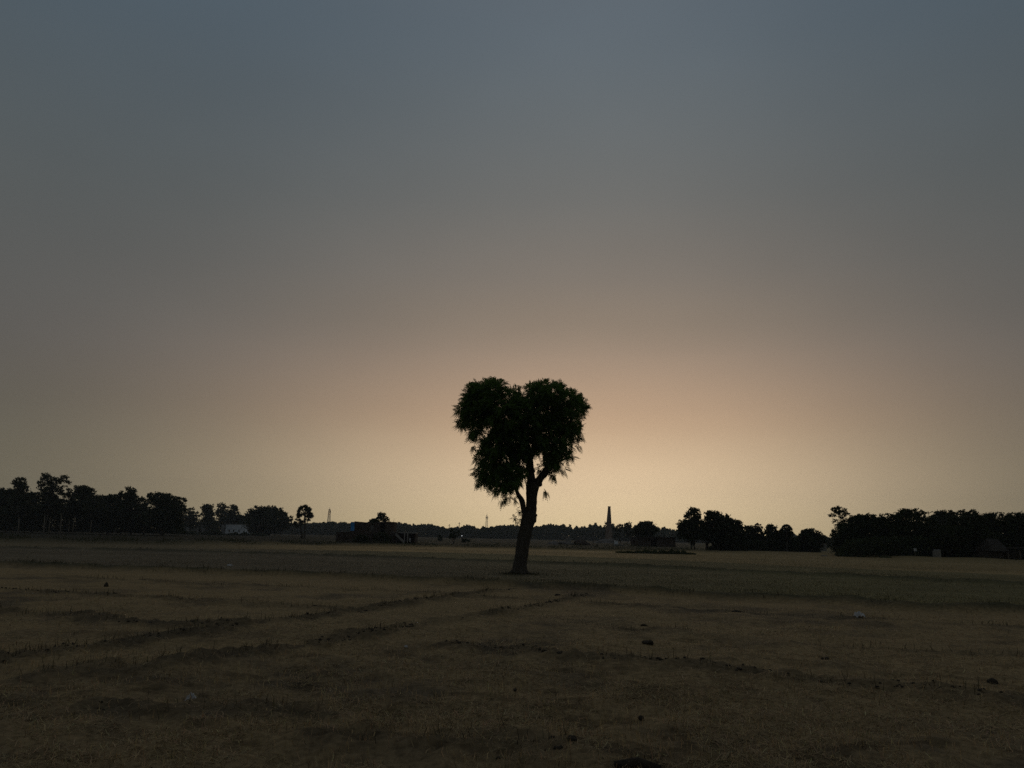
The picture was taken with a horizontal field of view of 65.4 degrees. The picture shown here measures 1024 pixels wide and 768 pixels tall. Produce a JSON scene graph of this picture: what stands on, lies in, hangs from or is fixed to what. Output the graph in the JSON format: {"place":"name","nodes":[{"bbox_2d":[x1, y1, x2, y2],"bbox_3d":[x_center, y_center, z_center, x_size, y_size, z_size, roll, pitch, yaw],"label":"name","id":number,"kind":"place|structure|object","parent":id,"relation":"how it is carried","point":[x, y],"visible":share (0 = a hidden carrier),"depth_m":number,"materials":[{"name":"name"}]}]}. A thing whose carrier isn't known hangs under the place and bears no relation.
{"place":"outdoors","nodes":[
{"label":"outdoors","id":0,"kind":"place"},
{"bbox_2d":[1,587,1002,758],"bbox_3d":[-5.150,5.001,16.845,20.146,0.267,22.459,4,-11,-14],"label":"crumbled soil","id":1,"kind":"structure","parent":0,"point":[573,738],"depth_m":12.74,"materials":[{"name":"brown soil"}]},
{"bbox_2d":[0,528,1023,767],"bbox_3d":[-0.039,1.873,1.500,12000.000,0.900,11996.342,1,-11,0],"label":"field","id":2,"kind":"structure","parent":0,"point":[57,576],"depth_m":13.97,"materials":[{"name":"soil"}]},
{"bbox_2d":[0,487,17,531],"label":"broadleaf tree","id":3,"kind":"object","parent":2,"relation":"on","point":[5,495],"visible":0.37,"depth_m":269.52,"materials":[{"name":"green plant"}]},
{"bbox_2d":[6,476,33,532],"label":"eucalyptus tree","id":4,"kind":"object","parent":2,"relation":"on","point":[18,505],"visible":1,"depth_m":257.79,"materials":[{"name":"green plant"}]},
{"bbox_2d":[19,490,40,532],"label":"broadleaf tree","id":5,"kind":"object","parent":2,"relation":"on","point":[35,501],"visible":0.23,"depth_m":272.98,"materials":[{"name":"green plant"}]},
{"bbox_2d":[36,493,62,532],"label":"eucalyptus tree","id":6,"kind":"object","parent":2,"relation":"on","point":[42,510],"visible":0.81,"depth_m":254.46,"materials":[{"name":"green plant"}]},
{"bbox_2d":[36,472,71,532],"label":"eucalyptus tree","id":7,"kind":"object","parent":2,"relation":"on","point":[51,489],"visible":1,"depth_m":254.56,"materials":[{"name":"green plant"}]},
{"bbox_2d":[55,488,75,533],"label":"eucalyptus tree","id":8,"kind":"object","parent":2,"relation":"on","point":[63,507],"visible":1,"depth_m":254.68,"materials":[{"name":"green plant"}]},
{"bbox_2d":[63,500,74,533],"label":"eucalyptus tree","id":9,"kind":"object","parent":2,"relation":"on","point":[68,516],"visible":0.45,"depth_m":257.43,"materials":[{"name":"green plant"}]},
{"bbox_2d":[64,485,96,533],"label":"eucalyptus tree","id":10,"kind":"object","parent":2,"relation":"on","point":[81,492],"visible":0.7,"depth_m":257.17,"materials":[{"name":"green plant"}]},
{"bbox_2d":[0,506,185,534],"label":"undergrowth","id":11,"kind":"object","parent":2,"relation":"on","point":[80,525],"visible":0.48,"depth_m":261.77,"materials":[{"name":"green plant"}]},
{"bbox_2d":[78,494,110,533],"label":"eucalyptus tree","id":12,"kind":"object","parent":2,"relation":"on","point":[94,509],"visible":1,"depth_m":255.84,"materials":[{"name":"green plant"}]},
{"bbox_2d":[83,493,118,533],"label":"broadleaf tree","id":13,"kind":"object","parent":2,"relation":"on","point":[109,500],"visible":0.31,"depth_m":266.63,"materials":[{"name":"green plant"}]},
{"bbox_2d":[109,490,124,534],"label":"broadleaf tree","id":14,"kind":"object","parent":2,"relation":"on","point":[119,494],"visible":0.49,"depth_m":262.12,"materials":[{"name":"green plant"}]},
{"bbox_2d":[117,486,143,534],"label":"broadleaf tree","id":15,"kind":"object","parent":2,"relation":"on","point":[130,496],"visible":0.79,"depth_m":260.27,"materials":[{"name":"green plant"}]},
{"bbox_2d":[132,496,150,534],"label":"broadleaf tree","id":16,"kind":"object","parent":2,"relation":"on","point":[143,508],"visible":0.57,"depth_m":259.04,"materials":[{"name":"green plant"}]},
{"bbox_2d":[141,491,188,535],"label":"mango tree","id":17,"kind":"object","parent":2,"relation":"on","point":[167,512],"visible":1,"depth_m":249.90,"materials":[{"name":"green plant"}]},
{"bbox_2d":[180,507,200,530],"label":"broadleaf tree","id":18,"kind":"object","parent":2,"relation":"on","point":[191,517],"visible":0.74,"depth_m":460.35,"materials":[{"name":"green plant"}]},
{"bbox_2d":[185,692,195,700],"bbox_3d":[-3.610,3.516,8.981,0.121,0.090,0.113,1,-11,0],"label":"plastic bag","id":19,"kind":"object","parent":2,"relation":"on","point":[192,697],"visible":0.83,"depth_m":8.95,"materials":[{"name":"white plastic"}]},
{"bbox_2d":[186,527,198,532],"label":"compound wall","id":20,"kind":"structure","parent":2,"relation":"on","point":[196,529],"depth_m":472.48,"materials":[{"name":"concrete"}]},
{"bbox_2d":[198,503,220,530],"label":"broadleaf tree","id":21,"kind":"object","parent":2,"relation":"on","point":[208,521],"visible":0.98,"depth_m":460.72,"materials":[{"name":"green plant"}]},
{"bbox_2d":[182,521,250,533],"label":"undergrowth","id":22,"kind":"object","parent":2,"relation":"on","point":[199,526],"visible":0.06,"depth_m":505.68,"materials":[{"name":"green plant"}]},
{"bbox_2d":[169,529,266,535],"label":"hedge","id":23,"kind":"object","parent":2,"relation":"on","point":[212,532],"visible":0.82,"depth_m":373.52,"materials":[{"name":"green plant"}]},
{"bbox_2d":[214,502,229,524],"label":"eucalyptus tree","id":24,"kind":"object","parent":2,"relation":"on","point":[221,513],"visible":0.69,"depth_m":495.53,"materials":[{"name":"green plant"}]},
{"bbox_2d":[224,504,241,524],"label":"broadleaf tree","id":25,"kind":"object","parent":2,"relation":"on","point":[230,518],"visible":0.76,"depth_m":495.08,"materials":[{"name":"green plant"}]},
{"bbox_2d":[221,524,248,533],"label":"white building","id":26,"kind":"structure","parent":2,"relation":"on","point":[232,528],"depth_m":471.80,"materials":[{"name":"paint"}]},
{"bbox_2d":[235,513,249,523],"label":"broadleaf tree","id":27,"kind":"object","parent":2,"relation":"on","point":[240,519],"visible":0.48,"depth_m":490.85,"materials":[{"name":"green plant"}]},
{"bbox_2d":[240,505,293,535],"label":"banyan tree","id":28,"kind":"object","parent":2,"relation":"on","point":[268,520],"visible":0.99,"depth_m":416.97,"materials":[{"name":"green plant"}]},
{"bbox_2d":[291,518,310,537],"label":"slim tree","id":29,"kind":"object","parent":2,"relation":"on","point":[300,522],"visible":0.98,"depth_m":267.79,"materials":[{"name":"green plant"}]},
{"bbox_2d":[296,504,313,538],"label":"palmyra palm","id":30,"kind":"object","parent":2,"relation":"on","point":[307,512],"visible":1,"depth_m":266.85,"materials":[{"name":"green plant"}]},
{"bbox_2d":[369,518,379,524],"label":"broadleaf tree","id":31,"kind":"object","parent":2,"relation":"on","point":[372,520],"visible":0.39,"depth_m":206.14,"materials":[{"name":"green plant"}]},
{"bbox_2d":[336,521,418,542],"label":"brick house","id":32,"kind":"structure","parent":2,"relation":"on","point":[370,530],"depth_m":181.74,"materials":[{"name":"brick"}]},
{"bbox_2d":[376,512,390,521],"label":"windswept tree","id":33,"kind":"object","parent":2,"relation":"on","point":[381,516],"visible":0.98,"depth_m":210.66,"materials":[{"name":"green plant"}]},
{"bbox_2d":[448,529,459,542],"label":"thin tree","id":34,"kind":"object","parent":2,"relation":"on","point":[451,536],"visible":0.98,"depth_m":201.66,"materials":[{"name":"green plant"}]},
{"bbox_2d":[461,538,470,542],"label":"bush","id":35,"kind":"object","parent":2,"relation":"on","point":[465,540],"visible":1,"depth_m":234.26,"materials":[{"name":"green plant"}]},
{"bbox_2d":[0,533,1016,559],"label":"bank weed","id":36,"kind":"object","parent":2,"relation":"on","point":[319,542],"visible":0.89,"depth_m":126.18,"materials":[{"name":"green plant"}]},
{"bbox_2d":[0,594,1023,767],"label":"loose straw","id":37,"kind":"object","parent":2,"relation":"on","point":[131,741],"visible":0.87,"depth_m":8.70,"materials":[{"name":"beige plant"}]},
{"bbox_2d":[0,579,1023,767],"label":"stubble","id":38,"kind":"object","parent":2,"relation":"on","point":[519,690],"visible":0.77,"depth_m":8.89,"materials":[{"name":"beige plant"}]},
{"bbox_2d":[451,376,590,573],"bbox_3d":[0.452,4.818,43.236,7.855,11.036,6.244,1,-11,0],"label":"heart shaped tree","id":39,"kind":"object","parent":2,"relation":"on","point":[509,447],"visible":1,"depth_m":42.23,"materials":[{"name":"green plant"}]},
{"bbox_2d":[272,521,833,542],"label":"distant woodland","id":40,"kind":"object","parent":2,"relation":"on","point":[594,532],"visible":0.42,"depth_m":797.40,"materials":[{"name":"green plant"}]},
{"bbox_2d":[548,541,558,544],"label":"ash mound","id":41,"kind":"object","parent":2,"relation":"on","point":[553,543],"visible":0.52,"depth_m":231.36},
{"bbox_2d":[565,536,570,542],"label":"shed","id":42,"kind":"structure","parent":2,"relation":"on","point":[567,538],"depth_m":323.98,"materials":[{"name":"grey paint"}]},
{"bbox_2d":[573,540,590,544],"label":"rubble mound","id":43,"kind":"object","parent":2,"relation":"on","point":[580,542],"visible":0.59,"depth_m":233.91,"materials":[{"name":"brick"}]},
{"bbox_2d":[594,539,613,542],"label":"ash mound","id":44,"kind":"object","parent":2,"relation":"on","point":[606,541],"visible":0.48,"depth_m":370.16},
{"bbox_2d":[605,506,611,538],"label":"brick chimney","id":45,"kind":"object","parent":2,"relation":"on","point":[608,534],"visible":0.93,"depth_m":380.80,"materials":[{"name":"brown brick"}]},
{"bbox_2d":[612,524,623,538],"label":"eucalyptus tree","id":46,"kind":"object","parent":2,"relation":"on","point":[617,530],"visible":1,"depth_m":422.26,"materials":[{"name":"green plant"}]},
{"bbox_2d":[622,521,633,537],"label":"eucalyptus tree","id":47,"kind":"object","parent":2,"relation":"on","point":[627,531],"visible":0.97,"depth_m":412.07,"materials":[{"name":"green plant"}]},
{"bbox_2d":[614,757,660,767],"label":"dead branch","id":48,"kind":"object","parent":2,"relation":"on","point":[634,762],"visible":1,"depth_m":6.44,"materials":[{"name":"brown wood"}]},
{"bbox_2d":[629,537,651,545],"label":"brick shed","id":49,"kind":"structure","parent":2,"relation":"on","point":[640,541],"depth_m":236.57,"materials":[{"name":"brown brick"}]},
{"bbox_2d":[633,521,658,536],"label":"mango tree","id":50,"kind":"object","parent":2,"relation":"on","point":[645,528],"visible":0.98,"depth_m":247.46,"materials":[{"name":"green plant"}]},
{"bbox_2d":[641,640,653,644],"bbox_3d":[2.473,4.714,14.512,0.232,0.101,0.145,5,-12,-21],"label":"earth clod","id":51,"kind":"object","parent":2,"relation":"on","point":[650,642],"visible":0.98,"depth_m":14.47,"materials":[{"name":"brown soil"}]},
{"bbox_2d":[615,549,696,554],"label":"scrub","id":52,"kind":"object","parent":2,"relation":"on","point":[670,551],"visible":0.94,"depth_m":111.82,"materials":[{"name":"green plant"}]},
{"bbox_2d":[648,536,675,546],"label":"brick shed","id":53,"kind":"structure","parent":2,"relation":"on","point":[663,541],"depth_m":237.35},
{"bbox_2d":[675,507,707,549],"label":"mango tree","id":54,"kind":"object","parent":2,"relation":"on","point":[691,530],"visible":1,"depth_m":161.40,"materials":[{"name":"green plant"}]},
{"bbox_2d":[701,510,746,550],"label":"mango tree","id":55,"kind":"object","parent":2,"relation":"on","point":[726,528],"visible":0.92,"depth_m":163.49,"materials":[{"name":"green plant"}]},
{"bbox_2d":[740,525,764,549],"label":"broadleaf tree","id":56,"kind":"object","parent":2,"relation":"on","point":[752,533],"visible":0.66,"depth_m":170.69,"materials":[{"name":"green plant"}]},
{"bbox_2d":[754,523,762,547],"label":"palmyra palm","id":57,"kind":"object","parent":2,"relation":"on","point":[757,527],"visible":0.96,"depth_m":170.39,"materials":[{"name":"green plant"}]},
{"bbox_2d":[763,523,781,549],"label":"flat topped tree","id":58,"kind":"object","parent":2,"relation":"on","point":[771,533],"visible":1,"depth_m":167.45,"materials":[{"name":"green plant"}]},
{"bbox_2d":[779,524,792,551],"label":"palmyra palm","id":59,"kind":"object","parent":2,"relation":"on","point":[788,527],"visible":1,"depth_m":166.05,"materials":[{"name":"green plant"}]},
{"bbox_2d":[775,529,797,547],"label":"broadleaf tree","id":60,"kind":"object","parent":2,"relation":"on","point":[790,534],"visible":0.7,"depth_m":167.34,"materials":[{"name":"green plant"}]},
{"bbox_2d":[796,528,826,551],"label":"mango tree","id":61,"kind":"object","parent":2,"relation":"on","point":[811,537],"visible":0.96,"depth_m":166.67,"materials":[{"name":"green plant"}]},
{"bbox_2d":[820,542,827,550],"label":"gate hut","id":62,"kind":"object","parent":2,"relation":"on","point":[825,546],"visible":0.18,"depth_m":206.09,"materials":[{"name":"grey paint"}]},
{"bbox_2d":[822,535,834,548],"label":"broadleaf tree","id":63,"kind":"object","parent":2,"relation":"on","point":[828,540],"visible":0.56,"depth_m":313.47,"materials":[{"name":"green plant"}]},
{"bbox_2d":[827,506,850,528],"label":"clumped tree","id":64,"kind":"object","parent":2,"relation":"on","point":[844,512],"visible":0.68,"depth_m":135.57,"materials":[{"name":"green plant"}]},
{"bbox_2d":[828,512,880,553],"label":"mango tree","id":65,"kind":"object","parent":2,"relation":"on","point":[859,525],"visible":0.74,"depth_m":129.11,"materials":[{"name":"green plant"}]},
{"bbox_2d":[854,611,864,616],"bbox_3d":[9.007,5.971,20.687,0.281,0.150,0.286,1,-11,0],"label":"plastic bag","id":66,"kind":"object","parent":2,"relation":"on","point":[857,614],"visible":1,"depth_m":20.64,"materials":[{"name":"white plastic"}]},
{"bbox_2d":[867,513,889,555],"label":"mango tree","id":67,"kind":"object","parent":2,"relation":"on","point":[880,522],"visible":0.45,"depth_m":127.86,"materials":[{"name":"green plant"}]},
{"bbox_2d":[881,508,931,555],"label":"mango tree","id":68,"kind":"object","parent":2,"relation":"on","point":[899,524],"visible":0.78,"depth_m":124.23,"materials":[{"name":"green plant"}]},
{"bbox_2d":[919,510,937,553],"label":"mango tree","id":69,"kind":"object","parent":2,"relation":"on","point":[929,518],"visible":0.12,"depth_m":125.98,"materials":[{"name":"green plant"}]},
{"bbox_2d":[834,532,1023,559],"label":"undergrowth","id":70,"kind":"object","parent":2,"relation":"on","point":[856,544],"visible":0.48,"depth_m":121.06,"materials":[{"name":"green plant"}]},
{"bbox_2d":[932,550,940,556],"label":"masonry block","id":71,"kind":"structure","parent":2,"relation":"on","point":[936,553],"depth_m":114.73,"materials":[{"name":"grey paint"}]},
{"bbox_2d":[931,509,958,528],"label":"mango tree","id":72,"kind":"object","parent":2,"relation":"on","point":[941,516],"visible":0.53,"depth_m":177.82,"materials":[{"name":"green plant"}]},
{"bbox_2d":[925,509,1001,556],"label":"mango tree","id":73,"kind":"object","parent":2,"relation":"on","point":[971,524],"visible":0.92,"depth_m":119.67,"materials":[{"name":"green plant"}]},
{"bbox_2d":[972,512,1008,551],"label":"mango tree","id":74,"kind":"object","parent":2,"relation":"on","point":[993,523],"visible":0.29,"depth_m":122.65,"materials":[{"name":"green plant"}]},
{"bbox_2d":[987,678,997,683],"bbox_3d":[7.148,4.428,11.842,0.158,0.111,0.112,1,-11,0],"label":"earth clod","id":75,"kind":"object","parent":2,"relation":"on","point":[992,680],"visible":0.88,"depth_m":11.82,"materials":[{"name":"brown soil"}]},
{"bbox_2d":[973,538,1023,559],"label":"thatched hut","id":76,"kind":"object","parent":2,"relation":"on","point":[993,548],"visible":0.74,"depth_m":116.31,"materials":[{"name":"grey wood"}]},
{"bbox_2d":[1000,511,1023,559],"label":"mango tree","id":77,"kind":"object","parent":2,"relation":"on","point":[1015,524],"visible":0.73,"depth_m":121.95,"materials":[{"name":"green plant"}]},
{"bbox_2d":[0,0,1023,536],"label":"sky","id":78,"kind":"structure","parent":0,"point":[253,252],"materials":[{"name":"grey"}]},
{"bbox_2d":[491,571,547,575],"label":"grass","id":79,"kind":"structure","parent":0,"point":[511,573],"depth_m":41.67,"materials":[{"name":"plant"}]}
]}

